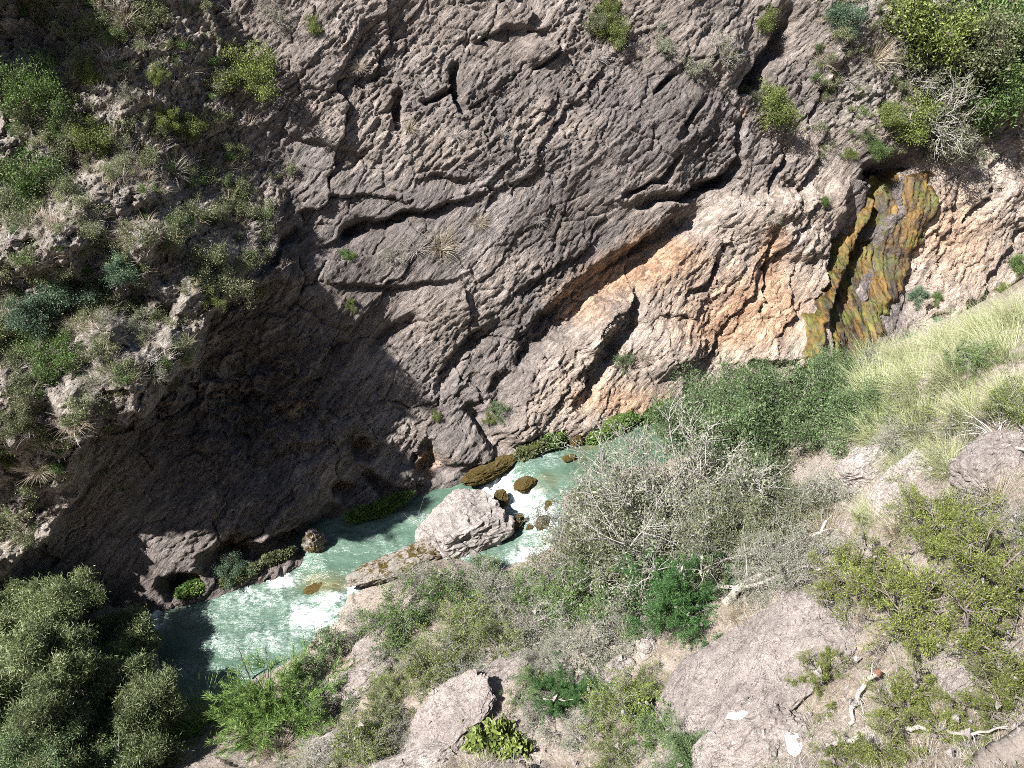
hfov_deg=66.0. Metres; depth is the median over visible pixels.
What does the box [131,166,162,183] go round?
grass tussock
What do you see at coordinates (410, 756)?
boulder
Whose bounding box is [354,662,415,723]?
bush
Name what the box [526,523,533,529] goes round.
stone
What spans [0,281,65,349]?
shrub
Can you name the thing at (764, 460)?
bush
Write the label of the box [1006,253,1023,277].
shrub
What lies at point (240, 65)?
shrub
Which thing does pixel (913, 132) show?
shrub
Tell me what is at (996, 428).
dead agave
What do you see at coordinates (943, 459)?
grass clump
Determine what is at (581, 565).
bush
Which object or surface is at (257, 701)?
bush
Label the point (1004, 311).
grass clump
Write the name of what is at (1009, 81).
dry shrub
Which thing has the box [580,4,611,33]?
shrub
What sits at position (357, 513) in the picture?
moss cushion
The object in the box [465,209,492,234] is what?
grass tussock
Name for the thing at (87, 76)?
shrub
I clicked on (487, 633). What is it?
bush
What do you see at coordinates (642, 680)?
bush
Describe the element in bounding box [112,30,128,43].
shrub
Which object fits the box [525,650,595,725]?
bush
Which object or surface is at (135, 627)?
bush
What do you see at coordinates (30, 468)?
grass tussock
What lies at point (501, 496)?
stone
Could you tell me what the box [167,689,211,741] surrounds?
bush
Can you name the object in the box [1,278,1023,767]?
riverbank
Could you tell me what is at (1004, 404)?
bush
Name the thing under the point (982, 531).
juniper bush
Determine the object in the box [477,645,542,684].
boulder
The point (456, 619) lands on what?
bush
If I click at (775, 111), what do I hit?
shrub
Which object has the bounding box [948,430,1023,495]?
boulder
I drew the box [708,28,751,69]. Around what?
dry shrub
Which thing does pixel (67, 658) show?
tree
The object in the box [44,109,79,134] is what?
shrub
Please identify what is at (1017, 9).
shrub
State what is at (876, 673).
dead branch
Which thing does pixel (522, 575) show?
bush
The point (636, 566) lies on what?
bush
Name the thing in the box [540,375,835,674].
bush
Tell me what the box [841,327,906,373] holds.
grass clump
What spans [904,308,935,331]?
grass tussock
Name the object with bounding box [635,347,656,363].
grass tussock
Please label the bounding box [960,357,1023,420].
grass clump
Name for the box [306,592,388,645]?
bush
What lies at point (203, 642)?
river
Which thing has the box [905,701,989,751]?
juniper bush
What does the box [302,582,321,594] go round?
rock ledge
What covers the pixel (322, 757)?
bush
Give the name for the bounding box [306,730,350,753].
boulder
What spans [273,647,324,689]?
bush
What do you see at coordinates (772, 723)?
rock outcrop
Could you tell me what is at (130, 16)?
grass tussock
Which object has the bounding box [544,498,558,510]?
stone
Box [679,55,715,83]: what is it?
shrub
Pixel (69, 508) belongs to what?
grass tussock
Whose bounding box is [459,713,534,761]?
bush
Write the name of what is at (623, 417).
moss cushion
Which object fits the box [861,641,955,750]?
juniper bush
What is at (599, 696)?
bush
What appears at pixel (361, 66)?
grass tussock
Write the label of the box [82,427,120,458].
grass tussock
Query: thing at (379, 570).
rock ledge
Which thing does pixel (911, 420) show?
grass clump
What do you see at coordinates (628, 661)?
boulder
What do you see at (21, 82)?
shrub
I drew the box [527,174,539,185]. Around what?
grass tussock
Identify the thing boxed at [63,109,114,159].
shrub
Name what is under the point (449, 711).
boulder
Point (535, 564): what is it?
bush
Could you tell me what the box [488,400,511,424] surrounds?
dry shrub
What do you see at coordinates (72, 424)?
grass tussock
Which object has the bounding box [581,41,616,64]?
grass tussock
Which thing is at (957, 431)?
bush
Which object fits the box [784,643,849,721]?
juniper bush
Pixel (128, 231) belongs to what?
grass tussock
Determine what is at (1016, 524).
bush
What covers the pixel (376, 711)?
bush
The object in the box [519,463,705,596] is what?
bush
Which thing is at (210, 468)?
grass tussock
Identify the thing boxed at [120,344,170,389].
dry shrub
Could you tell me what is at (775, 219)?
dry shrub
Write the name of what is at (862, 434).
grass clump
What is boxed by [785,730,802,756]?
stone chip
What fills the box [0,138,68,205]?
shrub
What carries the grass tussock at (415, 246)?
on the cliff
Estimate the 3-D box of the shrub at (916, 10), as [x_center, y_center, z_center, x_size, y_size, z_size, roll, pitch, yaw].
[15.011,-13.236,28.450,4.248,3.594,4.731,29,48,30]
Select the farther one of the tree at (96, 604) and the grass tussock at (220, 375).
the grass tussock at (220, 375)
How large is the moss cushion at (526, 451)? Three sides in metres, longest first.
1.376 x 0.754 x 0.542 m
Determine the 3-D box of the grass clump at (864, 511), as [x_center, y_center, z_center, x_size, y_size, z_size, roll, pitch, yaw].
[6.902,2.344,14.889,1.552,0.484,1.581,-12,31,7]
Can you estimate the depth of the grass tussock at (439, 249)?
23.23 m
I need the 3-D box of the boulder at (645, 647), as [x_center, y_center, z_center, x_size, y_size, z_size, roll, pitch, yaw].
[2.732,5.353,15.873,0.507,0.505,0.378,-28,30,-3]
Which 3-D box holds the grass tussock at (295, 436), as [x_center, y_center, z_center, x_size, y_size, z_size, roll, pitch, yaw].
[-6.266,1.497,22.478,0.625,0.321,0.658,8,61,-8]
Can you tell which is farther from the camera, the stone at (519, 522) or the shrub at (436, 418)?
the shrub at (436, 418)
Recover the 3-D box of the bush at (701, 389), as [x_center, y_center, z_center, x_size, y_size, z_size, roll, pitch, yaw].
[6.128,1.040,22.690,4.601,3.626,4.057,-9,41,-11]
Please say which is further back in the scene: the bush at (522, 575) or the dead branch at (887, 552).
the bush at (522, 575)
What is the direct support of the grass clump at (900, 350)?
on the riverbank
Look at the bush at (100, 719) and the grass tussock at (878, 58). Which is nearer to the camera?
the bush at (100, 719)
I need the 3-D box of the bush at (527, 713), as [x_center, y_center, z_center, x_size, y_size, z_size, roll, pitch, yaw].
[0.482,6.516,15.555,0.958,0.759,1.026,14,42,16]
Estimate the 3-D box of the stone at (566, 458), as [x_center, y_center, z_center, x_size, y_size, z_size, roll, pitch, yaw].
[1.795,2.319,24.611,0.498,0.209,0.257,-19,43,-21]
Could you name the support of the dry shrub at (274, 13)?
on the cliff
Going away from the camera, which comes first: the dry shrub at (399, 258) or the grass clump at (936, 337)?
the grass clump at (936, 337)
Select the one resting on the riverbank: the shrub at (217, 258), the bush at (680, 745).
the bush at (680, 745)
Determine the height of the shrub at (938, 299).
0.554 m
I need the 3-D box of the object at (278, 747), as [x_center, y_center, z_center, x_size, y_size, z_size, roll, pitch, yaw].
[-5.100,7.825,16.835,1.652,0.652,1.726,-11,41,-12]
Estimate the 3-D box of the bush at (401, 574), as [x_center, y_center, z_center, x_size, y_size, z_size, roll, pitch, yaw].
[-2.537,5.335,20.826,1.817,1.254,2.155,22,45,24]
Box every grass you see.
[268,321,1023,767]
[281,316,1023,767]
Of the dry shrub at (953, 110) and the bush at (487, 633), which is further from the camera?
the dry shrub at (953, 110)
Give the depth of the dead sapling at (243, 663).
19.56 m
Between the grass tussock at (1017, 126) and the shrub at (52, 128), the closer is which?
the shrub at (52, 128)
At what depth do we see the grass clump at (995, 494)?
12.82 m
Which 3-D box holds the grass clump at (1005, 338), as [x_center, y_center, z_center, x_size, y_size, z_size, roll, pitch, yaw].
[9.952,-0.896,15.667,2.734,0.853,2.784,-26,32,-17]
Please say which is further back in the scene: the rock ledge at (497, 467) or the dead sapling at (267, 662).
the rock ledge at (497, 467)
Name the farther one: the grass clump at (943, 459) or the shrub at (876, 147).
the shrub at (876, 147)
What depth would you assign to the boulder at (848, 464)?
15.85 m
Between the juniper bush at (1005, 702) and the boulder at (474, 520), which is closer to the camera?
the juniper bush at (1005, 702)
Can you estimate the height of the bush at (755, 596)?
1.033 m
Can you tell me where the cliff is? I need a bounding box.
[0,0,1023,613]
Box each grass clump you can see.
[168,707,206,751]
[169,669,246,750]
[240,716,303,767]
[709,599,772,650]
[710,594,759,629]
[790,501,850,547]
[822,349,927,413]
[826,391,909,455]
[835,484,894,535]
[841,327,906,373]
[849,343,954,406]
[859,492,928,550]
[860,433,937,492]
[861,319,956,370]
[871,386,971,456]
[896,426,977,491]
[900,328,1023,406]
[903,309,982,356]
[912,370,1009,444]
[925,291,1019,349]
[953,306,1023,381]
[953,459,1023,513]
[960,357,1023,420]
[972,280,1023,333]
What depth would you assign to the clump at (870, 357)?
26.18 m
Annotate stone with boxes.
[301,527,327,552]
[493,489,509,506]
[513,475,536,492]
[514,512,524,528]
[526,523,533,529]
[534,515,548,530]
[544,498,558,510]
[562,454,575,461]
[562,492,582,512]
[569,434,582,446]
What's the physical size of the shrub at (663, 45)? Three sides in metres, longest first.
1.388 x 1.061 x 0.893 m
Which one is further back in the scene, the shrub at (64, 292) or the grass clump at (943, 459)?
the shrub at (64, 292)
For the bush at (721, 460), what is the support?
on the riverbank
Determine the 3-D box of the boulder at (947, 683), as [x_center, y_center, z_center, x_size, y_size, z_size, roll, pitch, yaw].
[6.139,3.928,10.775,0.511,0.864,1.116,41,56,-16]
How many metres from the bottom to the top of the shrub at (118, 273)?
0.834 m
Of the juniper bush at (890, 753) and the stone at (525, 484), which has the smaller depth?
the juniper bush at (890, 753)
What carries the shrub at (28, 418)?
on the cliff
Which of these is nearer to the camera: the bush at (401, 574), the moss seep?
the bush at (401, 574)
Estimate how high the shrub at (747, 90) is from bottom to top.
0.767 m
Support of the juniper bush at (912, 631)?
on the riverbank
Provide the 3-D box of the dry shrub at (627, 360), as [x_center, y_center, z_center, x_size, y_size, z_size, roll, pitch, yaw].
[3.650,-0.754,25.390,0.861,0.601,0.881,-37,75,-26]
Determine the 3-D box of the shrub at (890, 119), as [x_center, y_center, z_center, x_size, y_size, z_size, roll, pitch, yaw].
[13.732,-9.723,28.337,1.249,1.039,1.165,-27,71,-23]
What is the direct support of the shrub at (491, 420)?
on the cliff
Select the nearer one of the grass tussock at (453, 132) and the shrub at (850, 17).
the grass tussock at (453, 132)
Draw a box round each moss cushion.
[173,576,204,600]
[212,560,263,589]
[257,545,297,568]
[343,503,371,524]
[361,490,415,522]
[512,436,548,461]
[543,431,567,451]
[583,409,643,445]
[636,399,675,423]
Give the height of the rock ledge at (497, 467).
0.713 m
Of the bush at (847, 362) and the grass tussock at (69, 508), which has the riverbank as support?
the bush at (847, 362)
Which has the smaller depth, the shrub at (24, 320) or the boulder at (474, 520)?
the shrub at (24, 320)
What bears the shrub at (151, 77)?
on the cliff
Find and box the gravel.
[313,404,1023,767]
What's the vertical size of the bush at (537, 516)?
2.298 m
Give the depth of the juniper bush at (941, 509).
12.77 m
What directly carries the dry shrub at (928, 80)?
on the cliff
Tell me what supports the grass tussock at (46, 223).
on the cliff
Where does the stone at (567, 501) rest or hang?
in the river
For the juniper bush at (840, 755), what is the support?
on the riverbank
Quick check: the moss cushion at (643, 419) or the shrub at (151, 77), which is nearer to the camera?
the shrub at (151, 77)
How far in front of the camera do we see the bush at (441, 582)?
19.91 m
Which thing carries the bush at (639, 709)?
on the riverbank
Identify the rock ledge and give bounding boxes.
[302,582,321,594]
[344,539,441,587]
[460,454,515,485]
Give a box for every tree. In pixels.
[0,562,130,763]
[0,574,68,696]
[0,647,191,767]
[3,568,110,627]
[68,637,138,712]
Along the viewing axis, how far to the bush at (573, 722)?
14.90 m
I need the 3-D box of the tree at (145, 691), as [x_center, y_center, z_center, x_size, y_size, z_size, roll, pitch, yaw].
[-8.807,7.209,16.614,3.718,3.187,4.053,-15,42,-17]
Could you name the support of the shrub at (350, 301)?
on the cliff
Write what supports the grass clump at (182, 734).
on the riverbank
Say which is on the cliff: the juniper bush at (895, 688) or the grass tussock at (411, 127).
the grass tussock at (411, 127)
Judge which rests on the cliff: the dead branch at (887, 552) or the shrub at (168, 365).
the shrub at (168, 365)
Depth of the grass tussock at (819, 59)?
27.54 m
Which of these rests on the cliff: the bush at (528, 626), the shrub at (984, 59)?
the shrub at (984, 59)
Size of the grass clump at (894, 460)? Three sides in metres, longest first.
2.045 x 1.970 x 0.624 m
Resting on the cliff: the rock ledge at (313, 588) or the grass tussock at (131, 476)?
the grass tussock at (131, 476)
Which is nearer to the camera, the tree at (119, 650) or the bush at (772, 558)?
the bush at (772, 558)
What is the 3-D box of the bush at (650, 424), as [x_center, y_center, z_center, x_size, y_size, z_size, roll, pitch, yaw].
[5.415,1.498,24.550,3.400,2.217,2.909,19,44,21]
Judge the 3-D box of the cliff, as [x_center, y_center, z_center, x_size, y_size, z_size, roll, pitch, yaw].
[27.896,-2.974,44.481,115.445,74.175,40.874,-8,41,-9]
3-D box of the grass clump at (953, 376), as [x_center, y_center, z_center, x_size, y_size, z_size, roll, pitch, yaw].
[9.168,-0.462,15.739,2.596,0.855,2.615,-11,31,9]
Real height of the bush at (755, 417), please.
3.846 m
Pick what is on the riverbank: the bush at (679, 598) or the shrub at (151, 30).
the bush at (679, 598)
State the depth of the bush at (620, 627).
16.25 m
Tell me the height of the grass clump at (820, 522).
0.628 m
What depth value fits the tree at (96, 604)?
19.91 m
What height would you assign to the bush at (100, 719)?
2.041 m
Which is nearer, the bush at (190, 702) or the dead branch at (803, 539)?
the dead branch at (803, 539)
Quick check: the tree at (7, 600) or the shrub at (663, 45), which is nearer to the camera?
the tree at (7, 600)
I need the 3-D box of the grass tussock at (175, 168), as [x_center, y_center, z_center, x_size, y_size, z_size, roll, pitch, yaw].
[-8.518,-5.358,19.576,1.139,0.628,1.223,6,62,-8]
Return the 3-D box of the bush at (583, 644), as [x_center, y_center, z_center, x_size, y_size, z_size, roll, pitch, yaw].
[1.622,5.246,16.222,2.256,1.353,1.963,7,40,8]
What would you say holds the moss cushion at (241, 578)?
on the cliff
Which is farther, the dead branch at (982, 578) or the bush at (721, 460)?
the bush at (721, 460)
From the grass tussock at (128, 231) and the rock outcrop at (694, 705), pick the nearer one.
the rock outcrop at (694, 705)
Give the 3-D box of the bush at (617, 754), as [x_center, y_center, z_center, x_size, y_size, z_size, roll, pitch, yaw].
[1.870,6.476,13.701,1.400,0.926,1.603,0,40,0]
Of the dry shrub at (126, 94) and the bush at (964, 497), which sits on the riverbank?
the bush at (964, 497)
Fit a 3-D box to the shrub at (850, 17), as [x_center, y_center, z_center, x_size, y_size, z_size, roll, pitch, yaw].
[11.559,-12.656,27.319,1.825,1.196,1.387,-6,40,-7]
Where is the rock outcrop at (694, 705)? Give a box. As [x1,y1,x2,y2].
[654,587,856,765]
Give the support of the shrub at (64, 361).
on the cliff
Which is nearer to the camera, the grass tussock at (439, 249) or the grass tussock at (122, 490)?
the grass tussock at (122, 490)
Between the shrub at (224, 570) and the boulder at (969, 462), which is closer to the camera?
the boulder at (969, 462)
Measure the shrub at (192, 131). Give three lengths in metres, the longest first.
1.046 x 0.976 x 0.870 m
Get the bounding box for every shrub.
[0,45,76,129]
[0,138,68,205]
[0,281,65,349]
[0,321,44,358]
[0,396,35,440]
[0,453,19,473]
[2,331,86,390]
[37,112,65,144]
[38,255,111,313]
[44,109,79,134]
[62,51,107,89]
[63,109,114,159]
[72,371,110,405]
[86,303,138,337]
[99,246,144,290]
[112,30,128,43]
[112,74,146,107]
[120,306,158,345]
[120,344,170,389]
[142,24,155,34]
[144,62,173,85]
[148,354,172,386]
[151,102,180,130]
[169,111,209,144]
[177,238,258,308]
[198,286,227,312]
[201,201,231,228]
[211,549,255,591]
[213,38,281,107]
[254,0,300,30]
[299,13,320,35]
[338,248,359,260]
[345,297,355,313]
[376,241,405,268]
[431,408,442,423]
[481,409,495,425]
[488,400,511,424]
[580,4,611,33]
[591,0,621,19]
[593,10,631,50]
[612,346,635,375]
[647,21,676,57]
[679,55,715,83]
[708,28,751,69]
[738,83,762,101]
[752,76,807,134]
[753,4,781,33]
[763,211,782,224]
[818,195,832,208]
[820,0,873,39]
[842,146,860,159]
[865,137,893,161]
[877,97,907,127]
[878,0,1003,80]
[889,38,948,106]
[890,0,1023,105]
[890,83,949,149]
[893,66,998,163]
[904,285,929,311]
[912,109,999,170]
[913,45,1023,150]
[931,291,943,308]
[944,0,1023,68]
[978,42,1023,113]
[992,280,1011,292]
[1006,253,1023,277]
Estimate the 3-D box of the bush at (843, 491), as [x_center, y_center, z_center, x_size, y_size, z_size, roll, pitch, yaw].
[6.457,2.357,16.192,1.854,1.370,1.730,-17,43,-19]
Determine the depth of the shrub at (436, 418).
24.19 m
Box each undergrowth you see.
[0,0,1022,548]
[0,0,1023,531]
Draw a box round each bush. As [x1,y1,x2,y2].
[0,708,118,767]
[83,687,189,737]
[87,601,129,648]
[87,717,174,767]
[88,602,164,660]
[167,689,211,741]
[179,636,354,766]
[266,725,347,767]
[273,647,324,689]
[294,671,360,736]
[299,617,362,675]
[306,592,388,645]
[324,705,398,767]
[341,663,407,752]
[352,562,433,659]
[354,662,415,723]
[358,631,412,675]
[371,713,412,753]
[382,557,445,609]
[389,621,472,704]
[408,624,478,688]
[410,550,490,632]
[412,587,510,654]
[441,645,516,690]
[444,545,538,631]
[458,606,535,670]
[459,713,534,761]
[468,554,564,608]
[470,551,502,585]
[481,582,575,669]
[499,662,557,709]
[507,620,582,682]
[508,567,609,648]
[511,465,610,561]
[514,687,553,739]
[516,537,617,616]
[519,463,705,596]
[521,702,612,762]
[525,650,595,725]
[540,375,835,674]
[542,598,627,687]
[553,545,632,612]
[560,450,719,622]
[561,663,618,723]
[573,660,660,748]
[578,574,661,667]
[578,716,643,767]
[581,602,656,675]
[607,542,698,614]
[618,650,664,708]
[621,550,745,651]
[622,678,658,727]
[623,695,682,761]
[631,396,702,459]
[644,353,783,468]
[645,713,706,767]
[649,447,830,602]
[676,413,805,528]
[684,340,858,477]
[692,436,807,530]
[719,548,776,611]
[728,505,860,602]
[729,465,846,560]
[732,359,781,402]
[774,364,896,461]
[779,458,863,528]
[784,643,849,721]
[787,340,862,400]
[801,509,902,626]
[807,727,887,767]
[824,544,980,707]
[843,708,929,767]
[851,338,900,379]
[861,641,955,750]
[862,410,930,457]
[875,372,950,433]
[877,473,1007,601]
[882,490,951,543]
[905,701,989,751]
[919,401,1006,469]
[928,561,1023,725]
[931,499,1023,605]
[931,641,1023,766]
[934,476,1021,523]
[940,336,1015,387]
[971,365,1023,431]
[972,495,1023,546]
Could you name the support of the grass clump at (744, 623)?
on the riverbank
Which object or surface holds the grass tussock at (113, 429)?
on the cliff
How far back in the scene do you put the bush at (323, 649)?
19.49 m
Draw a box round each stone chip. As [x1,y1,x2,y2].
[725,710,747,719]
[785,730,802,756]
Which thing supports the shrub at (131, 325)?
on the cliff
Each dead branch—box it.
[405,494,467,588]
[702,560,840,590]
[723,515,846,606]
[819,735,858,747]
[847,662,881,725]
[871,542,919,603]
[901,719,1012,753]
[970,561,992,659]
[1005,434,1023,450]
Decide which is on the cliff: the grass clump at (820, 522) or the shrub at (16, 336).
the shrub at (16, 336)
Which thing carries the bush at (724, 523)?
on the riverbank
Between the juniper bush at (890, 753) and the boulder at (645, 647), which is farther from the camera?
the boulder at (645, 647)
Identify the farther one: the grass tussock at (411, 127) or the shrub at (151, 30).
the grass tussock at (411, 127)
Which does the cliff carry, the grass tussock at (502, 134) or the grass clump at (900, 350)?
the grass tussock at (502, 134)
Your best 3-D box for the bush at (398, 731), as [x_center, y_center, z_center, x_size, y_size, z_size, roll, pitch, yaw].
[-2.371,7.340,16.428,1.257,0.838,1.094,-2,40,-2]
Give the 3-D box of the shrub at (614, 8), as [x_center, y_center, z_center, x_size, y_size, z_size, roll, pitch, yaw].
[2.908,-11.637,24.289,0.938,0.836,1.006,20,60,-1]
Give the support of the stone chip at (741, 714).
on the rock outcrop at (694, 705)
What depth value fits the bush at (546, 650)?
16.71 m
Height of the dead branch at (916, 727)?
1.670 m
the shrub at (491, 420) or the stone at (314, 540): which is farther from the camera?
the shrub at (491, 420)
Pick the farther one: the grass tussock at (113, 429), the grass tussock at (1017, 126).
the grass tussock at (1017, 126)
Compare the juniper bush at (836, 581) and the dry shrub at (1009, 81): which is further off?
the dry shrub at (1009, 81)
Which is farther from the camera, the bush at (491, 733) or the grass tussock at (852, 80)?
the grass tussock at (852, 80)
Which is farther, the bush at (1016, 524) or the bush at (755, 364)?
the bush at (755, 364)
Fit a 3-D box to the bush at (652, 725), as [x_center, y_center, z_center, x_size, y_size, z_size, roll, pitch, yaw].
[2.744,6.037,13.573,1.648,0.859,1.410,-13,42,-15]
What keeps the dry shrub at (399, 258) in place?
on the cliff
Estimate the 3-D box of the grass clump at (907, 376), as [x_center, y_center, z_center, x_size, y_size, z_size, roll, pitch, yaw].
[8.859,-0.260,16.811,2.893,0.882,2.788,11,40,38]
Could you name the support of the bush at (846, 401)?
on the riverbank
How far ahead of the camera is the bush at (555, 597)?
17.98 m
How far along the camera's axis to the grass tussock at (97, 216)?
17.78 m
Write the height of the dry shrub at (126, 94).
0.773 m
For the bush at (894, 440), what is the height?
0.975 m
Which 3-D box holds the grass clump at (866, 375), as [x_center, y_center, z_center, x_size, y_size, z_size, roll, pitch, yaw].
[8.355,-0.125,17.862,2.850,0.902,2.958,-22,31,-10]
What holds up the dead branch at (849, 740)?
on the riverbank
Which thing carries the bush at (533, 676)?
on the riverbank
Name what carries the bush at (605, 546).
on the riverbank
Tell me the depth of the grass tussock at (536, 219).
24.30 m
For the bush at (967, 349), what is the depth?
15.84 m
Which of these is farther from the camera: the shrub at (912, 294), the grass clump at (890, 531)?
the shrub at (912, 294)
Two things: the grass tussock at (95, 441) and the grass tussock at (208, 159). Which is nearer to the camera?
the grass tussock at (95, 441)
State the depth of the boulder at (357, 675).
18.01 m
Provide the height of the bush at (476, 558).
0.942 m
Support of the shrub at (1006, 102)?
on the cliff
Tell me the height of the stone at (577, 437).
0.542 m
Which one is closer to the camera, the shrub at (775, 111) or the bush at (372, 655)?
the bush at (372, 655)
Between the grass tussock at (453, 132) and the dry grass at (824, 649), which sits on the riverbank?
the dry grass at (824, 649)
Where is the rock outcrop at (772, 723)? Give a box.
[691,706,814,767]
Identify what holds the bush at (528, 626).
on the riverbank
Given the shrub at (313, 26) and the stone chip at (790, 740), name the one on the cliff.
the shrub at (313, 26)
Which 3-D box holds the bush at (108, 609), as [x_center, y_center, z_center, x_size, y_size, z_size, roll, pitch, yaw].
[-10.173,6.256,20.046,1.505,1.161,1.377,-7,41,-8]
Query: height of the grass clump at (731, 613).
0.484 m
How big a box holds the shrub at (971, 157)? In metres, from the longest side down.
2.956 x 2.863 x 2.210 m
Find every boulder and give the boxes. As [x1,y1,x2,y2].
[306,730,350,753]
[322,657,395,709]
[348,620,404,662]
[370,739,458,767]
[406,669,496,750]
[414,488,514,559]
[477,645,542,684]
[601,653,636,693]
[636,638,658,660]
[838,443,892,489]
[866,451,930,520]
[930,635,982,707]
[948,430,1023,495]
[973,721,1023,767]
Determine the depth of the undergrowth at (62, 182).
18.59 m
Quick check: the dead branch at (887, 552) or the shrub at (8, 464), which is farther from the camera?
the shrub at (8, 464)
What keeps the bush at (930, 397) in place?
on the riverbank
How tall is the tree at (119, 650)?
1.444 m
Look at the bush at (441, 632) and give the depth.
17.71 m
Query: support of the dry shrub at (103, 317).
on the cliff
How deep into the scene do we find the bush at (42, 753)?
15.79 m
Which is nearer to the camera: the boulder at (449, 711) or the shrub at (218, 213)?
the boulder at (449, 711)
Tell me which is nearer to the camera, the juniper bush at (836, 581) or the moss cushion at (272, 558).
the juniper bush at (836, 581)
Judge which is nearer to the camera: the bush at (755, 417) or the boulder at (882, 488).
the boulder at (882, 488)
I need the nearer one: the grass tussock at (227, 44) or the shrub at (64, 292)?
the shrub at (64, 292)
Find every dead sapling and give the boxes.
[235,647,249,678]
[260,647,274,677]
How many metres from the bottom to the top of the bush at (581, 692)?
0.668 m
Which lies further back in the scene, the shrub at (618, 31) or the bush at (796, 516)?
the shrub at (618, 31)
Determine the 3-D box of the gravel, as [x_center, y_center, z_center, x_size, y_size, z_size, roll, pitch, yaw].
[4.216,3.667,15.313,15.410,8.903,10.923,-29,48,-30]
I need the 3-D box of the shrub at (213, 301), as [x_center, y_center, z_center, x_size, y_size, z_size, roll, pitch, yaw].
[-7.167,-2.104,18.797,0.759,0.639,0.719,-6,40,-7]
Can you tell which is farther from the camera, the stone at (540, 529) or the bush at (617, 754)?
the stone at (540, 529)
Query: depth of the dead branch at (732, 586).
15.16 m
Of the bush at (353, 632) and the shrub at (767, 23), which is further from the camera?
the shrub at (767, 23)
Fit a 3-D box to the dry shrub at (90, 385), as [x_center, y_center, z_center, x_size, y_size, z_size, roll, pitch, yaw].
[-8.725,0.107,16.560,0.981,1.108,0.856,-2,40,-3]
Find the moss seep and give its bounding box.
[801,168,938,371]
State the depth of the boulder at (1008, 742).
8.71 m
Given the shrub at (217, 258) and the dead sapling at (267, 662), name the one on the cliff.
the shrub at (217, 258)
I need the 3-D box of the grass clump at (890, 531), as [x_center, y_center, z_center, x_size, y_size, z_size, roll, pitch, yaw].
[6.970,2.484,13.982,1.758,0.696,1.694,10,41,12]
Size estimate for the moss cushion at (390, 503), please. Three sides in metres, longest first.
2.044 x 0.632 x 0.626 m
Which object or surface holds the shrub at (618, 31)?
on the cliff
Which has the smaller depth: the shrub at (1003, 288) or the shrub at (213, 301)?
the shrub at (213, 301)
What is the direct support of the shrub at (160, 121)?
on the cliff
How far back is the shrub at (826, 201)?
27.84 m
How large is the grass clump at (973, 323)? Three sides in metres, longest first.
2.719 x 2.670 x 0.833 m
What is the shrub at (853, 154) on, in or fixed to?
on the cliff
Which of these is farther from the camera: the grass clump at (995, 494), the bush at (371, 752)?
the bush at (371, 752)
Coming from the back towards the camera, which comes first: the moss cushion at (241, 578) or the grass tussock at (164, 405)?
the moss cushion at (241, 578)
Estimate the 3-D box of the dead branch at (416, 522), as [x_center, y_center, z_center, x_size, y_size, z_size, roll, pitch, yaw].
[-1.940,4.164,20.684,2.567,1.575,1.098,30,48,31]
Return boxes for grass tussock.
[11,455,63,487]
[28,204,75,244]
[46,398,102,446]
[62,501,79,520]
[78,203,112,231]
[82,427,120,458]
[102,424,117,438]
[105,0,144,30]
[109,480,131,497]
[110,215,154,251]
[120,468,148,482]
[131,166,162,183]
[156,402,167,420]
[159,153,193,186]
[194,459,215,477]
[196,147,221,172]
[207,361,241,387]
[214,23,242,56]
[285,430,300,445]
[349,57,372,74]
[397,115,422,135]
[400,234,433,260]
[417,224,460,259]
[442,121,467,144]
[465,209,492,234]
[495,120,514,136]
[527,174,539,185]
[534,213,549,222]
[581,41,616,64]
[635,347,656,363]
[808,47,837,72]
[845,68,867,89]
[858,33,904,75]
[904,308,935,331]
[1006,105,1023,133]
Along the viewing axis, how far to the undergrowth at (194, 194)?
18.91 m
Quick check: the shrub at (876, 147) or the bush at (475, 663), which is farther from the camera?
the shrub at (876, 147)
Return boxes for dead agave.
[955,408,1023,449]
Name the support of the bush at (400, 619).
on the riverbank
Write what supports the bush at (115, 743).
on the riverbank
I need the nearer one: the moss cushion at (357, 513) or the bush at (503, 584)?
the bush at (503, 584)
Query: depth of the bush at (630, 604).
16.59 m
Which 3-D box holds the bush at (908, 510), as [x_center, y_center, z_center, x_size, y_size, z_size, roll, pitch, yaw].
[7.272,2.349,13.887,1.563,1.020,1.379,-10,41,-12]
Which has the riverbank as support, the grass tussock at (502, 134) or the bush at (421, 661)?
the bush at (421, 661)
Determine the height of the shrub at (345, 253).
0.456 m
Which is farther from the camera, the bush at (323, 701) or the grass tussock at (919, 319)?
the grass tussock at (919, 319)
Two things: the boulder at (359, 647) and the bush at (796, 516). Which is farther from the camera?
the boulder at (359, 647)
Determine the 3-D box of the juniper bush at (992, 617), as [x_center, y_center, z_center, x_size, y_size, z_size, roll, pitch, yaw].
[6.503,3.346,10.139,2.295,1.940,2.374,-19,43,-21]
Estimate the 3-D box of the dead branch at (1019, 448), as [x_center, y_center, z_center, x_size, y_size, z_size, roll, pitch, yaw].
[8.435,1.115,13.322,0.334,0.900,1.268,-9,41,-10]
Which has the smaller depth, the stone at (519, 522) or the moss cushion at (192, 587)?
the moss cushion at (192, 587)
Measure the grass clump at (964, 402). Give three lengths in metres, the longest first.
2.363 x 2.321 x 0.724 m

